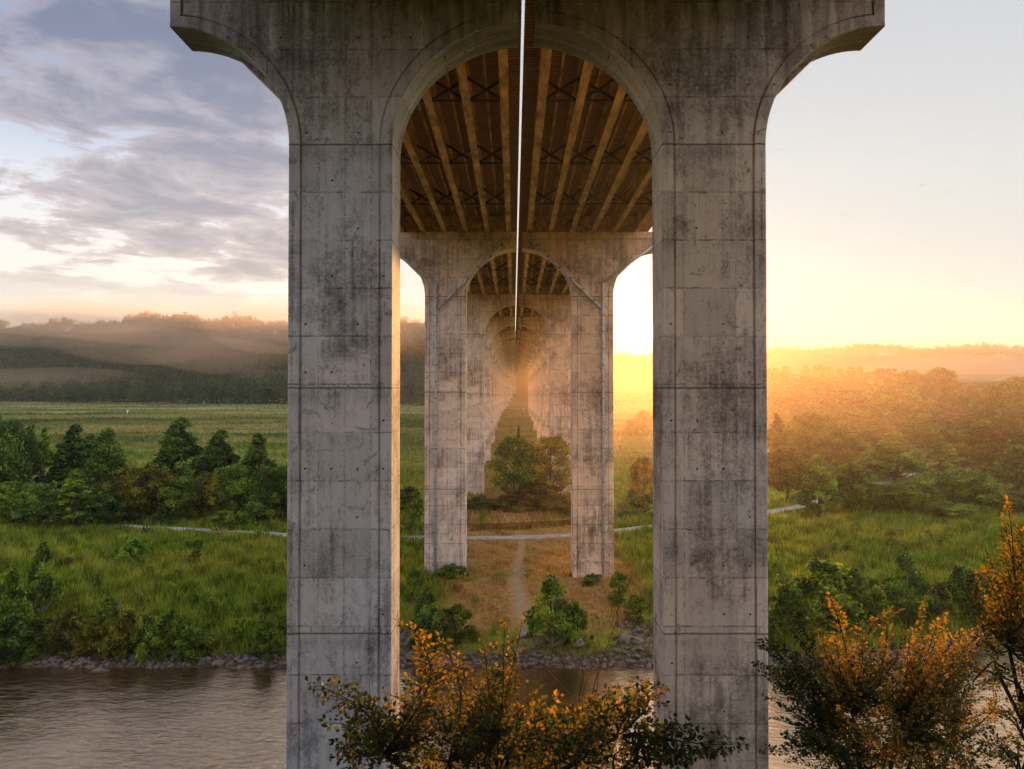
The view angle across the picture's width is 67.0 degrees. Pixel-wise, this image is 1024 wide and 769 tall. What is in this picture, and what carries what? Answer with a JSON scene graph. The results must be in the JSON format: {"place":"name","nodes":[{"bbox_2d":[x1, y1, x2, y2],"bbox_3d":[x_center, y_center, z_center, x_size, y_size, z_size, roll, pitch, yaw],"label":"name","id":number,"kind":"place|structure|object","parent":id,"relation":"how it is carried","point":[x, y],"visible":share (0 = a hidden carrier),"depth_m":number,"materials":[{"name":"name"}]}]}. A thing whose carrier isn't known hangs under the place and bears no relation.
{"place":"outdoors","nodes":[
{"label":"outdoors","id":0,"kind":"place"},
{"bbox_2d":[101,513,632,530],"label":"canal water","id":1,"kind":"structure","parent":0,"point":[508,526],"depth_m":150.51,"materials":[{"name":"liquid"}]},
{"bbox_2d":[36,465,942,538],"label":"path","id":2,"kind":"structure","parent":0,"point":[885,481],"depth_m":138.78,"materials":[{"name":"grey gravel"}]},
{"bbox_2d":[0,639,1023,768],"bbox_3d":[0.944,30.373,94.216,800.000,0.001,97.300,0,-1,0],"label":"river water","id":3,"kind":"structure","parent":0,"point":[142,718],"depth_m":70.83,"materials":[{"name":"grey liquid"}]},
{"bbox_2d":[0,327,1023,667],"bbox_3d":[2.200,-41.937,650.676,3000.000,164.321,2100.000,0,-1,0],"label":"ground","id":4,"kind":"structure","parent":0,"point":[520,595],"depth_m":127.18,"materials":[{"name":"green plant"}]},
{"bbox_2d":[0,567,34,638],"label":"bush","id":5,"kind":"object","parent":4,"relation":"on","point":[17,603],"visible":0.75,"depth_m":86.51,"materials":[{"name":"green plant"}]},
{"bbox_2d":[0,481,38,523],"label":"tree","id":6,"kind":"object","parent":4,"relation":"on","point":[8,489],"visible":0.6,"depth_m":141.53,"materials":[{"name":"green plant"}]},
{"bbox_2d":[0,612,39,667],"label":"bush","id":7,"kind":"object","parent":4,"relation":"on","point":[8,637],"visible":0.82,"depth_m":83.39,"materials":[{"name":"green plant"}]},
{"bbox_2d":[0,416,50,507],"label":"tree","id":8,"kind":"object","parent":4,"relation":"on","point":[22,465],"visible":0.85,"depth_m":147.94,"materials":[{"name":"green plant"}]},
{"bbox_2d":[7,614,54,662],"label":"bush","id":9,"kind":"object","parent":4,"relation":"on","point":[39,628],"visible":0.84,"depth_m":83.87,"materials":[{"name":"green plant"}]},
{"bbox_2d":[17,423,44,509],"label":"tree","id":10,"kind":"object","parent":4,"relation":"on","point":[32,441],"visible":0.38,"depth_m":151.84,"materials":[{"name":"green plant"}]},
{"bbox_2d":[8,483,65,526],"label":"tree","id":11,"kind":"object","parent":4,"relation":"on","point":[32,504],"visible":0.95,"depth_m":138.91,"materials":[{"name":"green plant"}]},
{"bbox_2d":[23,540,65,617],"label":"bush","id":12,"kind":"object","parent":4,"relation":"on","point":[39,587],"visible":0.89,"depth_m":91.94,"materials":[{"name":"green plant"}]},
{"bbox_2d":[33,427,59,486],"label":"tree","id":13,"kind":"object","parent":4,"relation":"on","point":[48,452],"visible":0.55,"depth_m":154.82,"materials":[{"name":"green plant"}]},
{"bbox_2d":[44,608,84,659],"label":"bush","id":14,"kind":"object","parent":4,"relation":"on","point":[68,620],"visible":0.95,"depth_m":84.29,"materials":[{"name":"green plant"}]},
{"bbox_2d":[44,448,84,505],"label":"tree","id":15,"kind":"object","parent":4,"relation":"on","point":[60,472],"visible":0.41,"depth_m":154.87,"materials":[{"name":"green plant"}]},
{"bbox_2d":[44,423,98,510],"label":"tree","id":16,"kind":"object","parent":4,"relation":"on","point":[78,449],"visible":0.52,"depth_m":156.84,"materials":[{"name":"green plant"}]},
{"bbox_2d":[48,469,96,526],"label":"tree","id":17,"kind":"object","parent":4,"relation":"on","point":[70,484],"visible":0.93,"depth_m":138.88,"materials":[{"name":"green plant"}]},
{"bbox_2d":[74,613,110,658],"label":"bush","id":18,"kind":"object","parent":4,"relation":"on","point":[92,622],"visible":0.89,"depth_m":84.06,"materials":[{"name":"green plant"}]},
{"bbox_2d":[69,490,126,524],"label":"tree","id":19,"kind":"object","parent":4,"relation":"on","point":[102,498],"visible":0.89,"depth_m":140.64,"materials":[{"name":"green plant"}]},
{"bbox_2d":[73,427,136,511],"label":"tree","id":20,"kind":"object","parent":4,"relation":"on","point":[107,455],"visible":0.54,"depth_m":147.69,"materials":[{"name":"green plant"}]},
{"bbox_2d":[98,607,144,659],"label":"bush","id":21,"kind":"object","parent":4,"relation":"on","point":[124,620],"visible":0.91,"depth_m":83.76,"materials":[{"name":"green plant"}]},
{"bbox_2d":[95,465,156,511],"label":"tree","id":22,"kind":"object","parent":4,"relation":"on","point":[126,480],"visible":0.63,"depth_m":145.65,"materials":[{"name":"green plant"}]},
{"bbox_2d":[111,535,151,566],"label":"bush","id":23,"kind":"object","parent":4,"relation":"on","point":[137,547],"visible":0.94,"depth_m":111.95,"materials":[{"name":"green plant"}]},
{"bbox_2d":[117,504,155,523],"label":"bush","id":24,"kind":"object","parent":4,"relation":"on","point":[129,514],"visible":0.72,"depth_m":146.41,"materials":[{"name":"green plant"}]},
{"bbox_2d":[127,614,175,664],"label":"bush","id":25,"kind":"object","parent":4,"relation":"on","point":[150,632],"visible":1,"depth_m":83.47,"materials":[{"name":"green plant"}]},
{"bbox_2d":[124,461,182,517],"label":"tree","id":26,"kind":"object","parent":4,"relation":"on","point":[151,470],"visible":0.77,"depth_m":145.82,"materials":[{"name":"green plant"}]},
{"bbox_2d":[159,609,184,648],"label":"bush","id":27,"kind":"object","parent":4,"relation":"on","point":[175,620],"visible":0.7,"depth_m":85.53,"materials":[{"name":"green plant"}]},
{"bbox_2d":[151,505,192,523],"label":"bush","id":28,"kind":"object","parent":4,"relation":"on","point":[166,514],"visible":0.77,"depth_m":144.95,"materials":[{"name":"green plant"}]},
{"bbox_2d":[148,416,211,517],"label":"tree","id":29,"kind":"object","parent":4,"relation":"on","point":[176,450],"visible":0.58,"depth_m":153.54,"materials":[{"name":"green plant"}]},
{"bbox_2d":[155,475,205,517],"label":"tree","id":30,"kind":"object","parent":4,"relation":"on","point":[186,483],"visible":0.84,"depth_m":145.76,"materials":[{"name":"green plant"}]},
{"bbox_2d":[173,624,215,660],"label":"bush","id":31,"kind":"object","parent":4,"relation":"on","point":[192,636],"visible":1,"depth_m":83.38,"materials":[{"name":"green plant"}]},
{"bbox_2d":[182,471,228,520],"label":"tree","id":32,"kind":"object","parent":4,"relation":"on","point":[205,481],"visible":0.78,"depth_m":146.63,"materials":[{"name":"green plant"}]},
{"bbox_2d":[0,310,424,404],"bbox_3d":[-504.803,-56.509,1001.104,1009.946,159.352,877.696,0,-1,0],"label":"woods","id":33,"kind":"object","parent":4,"relation":"on","point":[167,385],"visible":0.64,"depth_m":925.37,"materials":[{"name":"green plant"}]},
{"bbox_2d":[195,429,244,509],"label":"tree","id":34,"kind":"object","parent":4,"relation":"on","point":[218,449],"visible":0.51,"depth_m":156.19,"materials":[{"name":"green plant"}]},
{"bbox_2d":[208,510,240,530],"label":"bush","id":35,"kind":"object","parent":4,"relation":"on","point":[219,516],"visible":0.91,"depth_m":139.37,"materials":[{"name":"green plant"}]},
{"bbox_2d":[211,464,257,519],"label":"tree","id":36,"kind":"object","parent":4,"relation":"on","point":[230,488],"visible":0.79,"depth_m":147.03,"materials":[{"name":"green plant"}]},
{"bbox_2d":[234,432,277,507],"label":"tree","id":37,"kind":"object","parent":4,"relation":"on","point":[254,456],"visible":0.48,"depth_m":151.78,"materials":[{"name":"green plant"}]},
{"bbox_2d":[236,501,276,526],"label":"bush","id":38,"kind":"object","parent":4,"relation":"on","point":[252,513],"visible":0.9,"depth_m":142.34,"materials":[{"name":"green plant"}]},
{"bbox_2d":[247,619,277,659],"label":"bush","id":39,"kind":"object","parent":4,"relation":"on","point":[265,637],"visible":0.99,"depth_m":83.98,"materials":[{"name":"green plant"}]},
{"bbox_2d":[240,466,286,520],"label":"tree","id":40,"kind":"object","parent":4,"relation":"on","point":[271,478],"visible":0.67,"depth_m":147.16,"materials":[{"name":"green plant"}]},
{"bbox_2d":[170,0,525,768],"bbox_3d":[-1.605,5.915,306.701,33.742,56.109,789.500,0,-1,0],"label":"concrete viaduct","id":41,"kind":"object","parent":4,"relation":"on","point":[402,118],"visible":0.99,"depth_m":42.33,"materials":[{"name":"grey concrete"}]},
{"bbox_2d":[400,485,424,510],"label":"bush","id":42,"kind":"object","parent":4,"relation":"on","point":[409,490],"visible":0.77,"depth_m":157.16,"materials":[{"name":"green plant"}]},
{"bbox_2d":[404,566,422,605],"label":"bush","id":43,"kind":"object","parent":4,"relation":"on","point":[414,577],"visible":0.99,"depth_m":96.65,"materials":[{"name":"green plant"}]},
{"bbox_2d":[404,499,422,532],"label":"bush","id":44,"kind":"object","parent":4,"relation":"on","point":[415,508],"visible":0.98,"depth_m":136.56,"materials":[{"name":"green plant"}]},
{"bbox_2d":[407,586,446,648],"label":"bush","id":45,"kind":"object","parent":4,"relation":"on","point":[424,619],"visible":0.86,"depth_m":85.26,"materials":[{"name":"green plant"}]},
{"bbox_2d":[434,563,469,581],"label":"bush","id":46,"kind":"object","parent":4,"relation":"on","point":[445,569],"visible":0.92,"depth_m":104.94,"materials":[{"name":"green plant"}]},
{"bbox_2d":[436,603,478,644],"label":"bush","id":47,"kind":"object","parent":4,"relation":"on","point":[460,615],"visible":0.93,"depth_m":86.76,"materials":[{"name":"green plant"}]},
{"bbox_2d":[467,495,501,510],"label":"bush","id":48,"kind":"object","parent":4,"relation":"on","point":[475,501],"visible":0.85,"depth_m":157.76,"materials":[{"name":"green plant"}]},
{"bbox_2d":[0,626,1004,669],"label":"gravel","id":49,"kind":"structure","parent":4,"relation":"on","point":[148,662],"depth_m":83.36,"materials":[{"name":"grey gravel"}]},
{"bbox_2d":[483,494,535,513],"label":"bush","id":50,"kind":"object","parent":4,"relation":"on","point":[520,503],"visible":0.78,"depth_m":158.00,"materials":[{"name":"green plant"}]},
{"bbox_2d":[482,436,539,504],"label":"tree","id":51,"kind":"object","parent":4,"relation":"on","point":[506,449],"visible":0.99,"depth_m":158.70,"materials":[{"name":"green plant"}]},
{"bbox_2d":[0,401,1023,656],"bbox_3d":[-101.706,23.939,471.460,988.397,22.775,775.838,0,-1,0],"label":"grass","id":52,"kind":"structure","parent":4,"relation":"on","point":[240,549],"depth_m":120.08,"materials":[{"name":"green plant"}]},
{"bbox_2d":[399,619,652,659],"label":"rubble","id":53,"kind":"object","parent":4,"relation":"on","point":[640,645],"visible":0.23,"depth_m":86.44,"materials":[{"name":"stone"}]},
{"bbox_2d":[305,611,749,768],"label":"elm tree","id":54,"kind":"object","parent":4,"relation":"on","point":[489,728],"visible":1,"depth_m":11.81,"materials":[{"name":"orange plant"}]},
{"bbox_2d":[508,480,565,512],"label":"bush","id":55,"kind":"object","parent":4,"relation":"on","point":[537,490],"visible":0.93,"depth_m":158.51,"materials":[{"name":"green plant"}]},
{"bbox_2d":[524,435,570,492],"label":"tree","id":56,"kind":"object","parent":4,"relation":"on","point":[551,443],"visible":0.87,"depth_m":162.73,"materials":[{"name":"green plant"}]},
{"bbox_2d":[523,572,585,647],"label":"bush","id":57,"kind":"object","parent":4,"relation":"on","point":[553,591],"visible":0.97,"depth_m":85.03,"materials":[{"name":"green plant"}]},
{"bbox_2d":[557,600,593,647],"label":"bush","id":58,"kind":"object","parent":4,"relation":"on","point":[583,614],"visible":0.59,"depth_m":85.48,"materials":[{"name":"green plant"}]},
{"bbox_2d":[537,603,621,768],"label":"bare sapling","id":59,"kind":"object","parent":4,"relation":"on","point":[568,694],"visible":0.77,"depth_m":13.16,"materials":[{"name":"brown wood"}]},
{"bbox_2d":[606,571,629,606],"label":"bush","id":60,"kind":"object","parent":4,"relation":"on","point":[621,584],"visible":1,"depth_m":96.92,"materials":[{"name":"green plant"}]},
{"bbox_2d":[614,490,652,519],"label":"bush","id":61,"kind":"object","parent":4,"relation":"on","point":[630,504],"visible":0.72,"depth_m":156.83,"materials":[{"name":"green plant"}]},
{"bbox_2d":[621,594,647,626],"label":"bush","id":62,"kind":"object","parent":4,"relation":"on","point":[633,602],"visible":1,"depth_m":90.92,"materials":[{"name":"green plant"}]},
{"bbox_2d":[625,456,652,513],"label":"tree","id":63,"kind":"object","parent":4,"relation":"on","point":[635,478],"visible":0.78,"depth_m":158.88,"materials":[{"name":"orange plant"}]},
{"bbox_2d":[515,0,884,768],"bbox_3d":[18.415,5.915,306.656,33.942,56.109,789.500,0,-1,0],"label":"concrete viaduct","id":64,"kind":"object","parent":4,"relation":"on","point":[641,118],"visible":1,"depth_m":42.29,"materials":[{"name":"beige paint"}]},
{"bbox_2d":[515,329,1023,403],"bbox_3d":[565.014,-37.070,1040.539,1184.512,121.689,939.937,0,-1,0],"label":"woods","id":65,"kind":"object","parent":4,"relation":"on","point":[630,364],"visible":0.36,"depth_m":1324.65,"materials":[{"name":"orange plant"}]},
{"bbox_2d":[767,412,789,468],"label":"tree","id":66,"kind":"object","parent":4,"relation":"on","point":[779,438],"visible":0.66,"depth_m":203.66,"materials":[{"name":"green plant"}]},
{"bbox_2d":[767,367,799,384],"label":"tree","id":67,"kind":"object","parent":4,"relation":"on","point":[782,376],"visible":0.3,"depth_m":449.18,"materials":[{"name":"green plant"}]},
{"bbox_2d":[772,403,800,428],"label":"tree","id":68,"kind":"object","parent":4,"relation":"on","point":[782,409],"visible":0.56,"depth_m":296.65,"materials":[{"name":"orange plant"}]},
{"bbox_2d":[768,581,812,637],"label":"bush","id":69,"kind":"object","parent":4,"relation":"on","point":[787,601],"visible":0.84,"depth_m":87.52,"materials":[{"name":"green plant"}]},
{"bbox_2d":[767,446,815,497],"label":"tree","id":70,"kind":"object","parent":4,"relation":"on","point":[792,460],"visible":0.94,"depth_m":166.57,"materials":[{"name":"green plant"}]},
{"bbox_2d":[768,393,817,430],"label":"tree","id":71,"kind":"object","parent":4,"relation":"on","point":[800,402],"visible":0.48,"depth_m":306.78,"materials":[{"name":"orange plant"}]},
{"bbox_2d":[783,409,845,460],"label":"tree","id":72,"kind":"object","parent":4,"relation":"on","point":[802,424],"visible":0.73,"depth_m":212.19,"materials":[{"name":"green plant"}]},
{"bbox_2d":[791,381,842,410],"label":"tree","id":73,"kind":"object","parent":4,"relation":"on","point":[824,386],"visible":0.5,"depth_m":351.42,"materials":[{"name":"green plant"}]},
{"bbox_2d":[794,454,845,517],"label":"tree","id":74,"kind":"object","parent":4,"relation":"on","point":[823,484],"visible":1,"depth_m":149.30,"materials":[{"name":"green plant"}]},
{"bbox_2d":[772,557,883,632],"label":"bush","id":75,"kind":"object","parent":4,"relation":"on","point":[834,579],"visible":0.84,"depth_m":89.43,"materials":[{"name":"green plant"}]},
{"bbox_2d":[810,389,850,425],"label":"tree","id":76,"kind":"object","parent":4,"relation":"on","point":[828,402],"visible":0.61,"depth_m":298.44,"materials":[{"name":"orange plant"}]},
{"bbox_2d":[801,423,871,469],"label":"tree","id":77,"kind":"object","parent":4,"relation":"on","point":[845,440],"visible":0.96,"depth_m":206.87,"materials":[{"name":"green plant"}]},
{"bbox_2d":[818,393,887,418],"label":"tree","id":78,"kind":"object","parent":4,"relation":"on","point":[866,408],"visible":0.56,"depth_m":300.25,"materials":[{"name":"green plant"}]},
{"bbox_2d":[829,462,880,511],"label":"tree","id":79,"kind":"object","parent":4,"relation":"on","point":[860,483],"visible":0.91,"depth_m":153.53,"materials":[{"name":"green plant"}]},
{"bbox_2d":[846,391,892,419],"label":"tree","id":80,"kind":"object","parent":4,"relation":"on","point":[878,398],"visible":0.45,"depth_m":302.73,"materials":[{"name":"green plant"}]},
{"bbox_2d":[846,576,898,630],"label":"bush","id":81,"kind":"object","parent":4,"relation":"on","point":[877,604],"visible":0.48,"depth_m":90.69,"materials":[{"name":"green plant"}]},
{"bbox_2d":[852,416,903,445],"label":"tree","id":82,"kind":"object","parent":4,"relation":"on","point":[884,424],"visible":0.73,"depth_m":246.65,"materials":[{"name":"green plant"}]},
{"bbox_2d":[849,484,906,508],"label":"tree","id":83,"kind":"object","parent":4,"relation":"on","point":[882,503],"visible":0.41,"depth_m":157.19,"materials":[{"name":"green plant"}]},
{"bbox_2d":[750,591,1010,768],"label":"bush","id":84,"kind":"object","parent":4,"relation":"on","point":[909,704],"visible":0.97,"depth_m":29.05,"materials":[{"name":"orange plant"}]},
{"bbox_2d":[856,431,932,480],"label":"tree","id":85,"kind":"object","parent":4,"relation":"on","point":[884,449],"visible":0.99,"depth_m":188.91,"materials":[{"name":"green plant"}]},
{"bbox_2d":[875,388,928,416],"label":"tree","id":86,"kind":"object","parent":4,"relation":"on","point":[907,396],"visible":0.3,"depth_m":323.43,"materials":[{"name":"green plant"}]},
{"bbox_2d":[875,399,934,423],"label":"tree","id":87,"kind":"object","parent":4,"relation":"on","point":[911,410],"visible":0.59,"depth_m":302.24,"materials":[{"name":"green plant"}]},
{"bbox_2d":[875,481,945,510],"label":"tree","id":88,"kind":"object","parent":4,"relation":"on","point":[925,493],"visible":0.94,"depth_m":155.22,"materials":[{"name":"green plant"}]},
{"bbox_2d":[880,549,942,622],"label":"bush","id":89,"kind":"object","parent":4,"relation":"on","point":[913,591],"visible":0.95,"depth_m":92.96,"materials":[{"name":"green plant"}]},
{"bbox_2d":[891,369,932,392],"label":"tree","id":90,"kind":"object","parent":4,"relation":"on","point":[907,377],"visible":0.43,"depth_m":426.05,"materials":[{"name":"orange plant"}]},
{"bbox_2d":[896,416,964,459],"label":"tree","id":91,"kind":"object","parent":4,"relation":"on","point":[925,434],"visible":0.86,"depth_m":228.88,"materials":[{"name":"green plant"}]},
{"bbox_2d":[914,367,963,401],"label":"tree","id":92,"kind":"object","parent":4,"relation":"on","point":[937,379],"visible":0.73,"depth_m":414.23,"materials":[{"name":"orange plant"}]},
{"bbox_2d":[918,435,961,473],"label":"tree","id":93,"kind":"object","parent":4,"relation":"on","point":[948,448],"visible":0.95,"depth_m":194.61,"materials":[{"name":"green plant"}]},
{"bbox_2d":[917,581,963,622],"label":"bush","id":94,"kind":"object","parent":4,"relation":"on","point":[944,594],"visible":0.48,"depth_m":93.88,"materials":[{"name":"green plant"}]},
{"bbox_2d":[918,501,982,518],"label":"tree","id":95,"kind":"object","parent":4,"relation":"on","point":[952,509],"visible":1,"depth_m":149.57,"materials":[{"name":"green plant"}]},
{"bbox_2d":[921,468,1005,506],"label":"tree","id":96,"kind":"object","parent":4,"relation":"on","point":[983,490],"visible":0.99,"depth_m":156.71,"materials":[{"name":"green plant"}]},
{"bbox_2d":[944,387,990,412],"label":"tree","id":97,"kind":"object","parent":4,"relation":"on","point":[964,395],"visible":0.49,"depth_m":396.95,"materials":[{"name":"green plant"}]},
{"bbox_2d":[943,564,992,619],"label":"bush","id":98,"kind":"object","parent":4,"relation":"on","point":[956,586],"visible":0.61,"depth_m":95.94,"materials":[{"name":"green plant"}]},
{"bbox_2d":[951,420,1019,474],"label":"tree","id":99,"kind":"object","parent":4,"relation":"on","point":[982,432],"visible":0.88,"depth_m":196.15,"materials":[{"name":"green plant"}]},
{"bbox_2d":[951,495,1023,768],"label":"tree","id":100,"kind":"object","parent":4,"relation":"on","point":[1008,622],"visible":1,"depth_m":14.92,"materials":[{"name":"orange plant"}]},
{"bbox_2d":[952,408,1023,447],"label":"tree","id":101,"kind":"object","parent":4,"relation":"on","point":[997,414],"visible":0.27,"depth_m":232.78,"materials":[{"name":"green plant"}]},
{"bbox_2d":[965,380,1023,413],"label":"tree","id":102,"kind":"object","parent":4,"relation":"on","point":[1002,394],"visible":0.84,"depth_m":326.88,"materials":[{"name":"green plant"}]},
{"bbox_2d":[990,444,1023,490],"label":"tree","id":103,"kind":"object","parent":4,"relation":"on","point":[1013,458],"visible":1,"depth_m":174.96,"materials":[{"name":"green plant"}]},
{"bbox_2d":[992,409,1023,452],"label":"tree","id":104,"kind":"object","parent":4,"relation":"on","point":[1017,417],"visible":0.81,"depth_m":222.15,"materials":[{"name":"green plant"}]},
{"bbox_2d":[993,490,1023,508],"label":"tree","id":105,"kind":"object","parent":4,"relation":"on","point":[1016,496],"visible":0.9,"depth_m":156.97,"materials":[{"name":"green plant"}]},
{"bbox_2d":[0,0,1023,365],"label":"sky","id":106,"kind":"structure","parent":0,"point":[141,170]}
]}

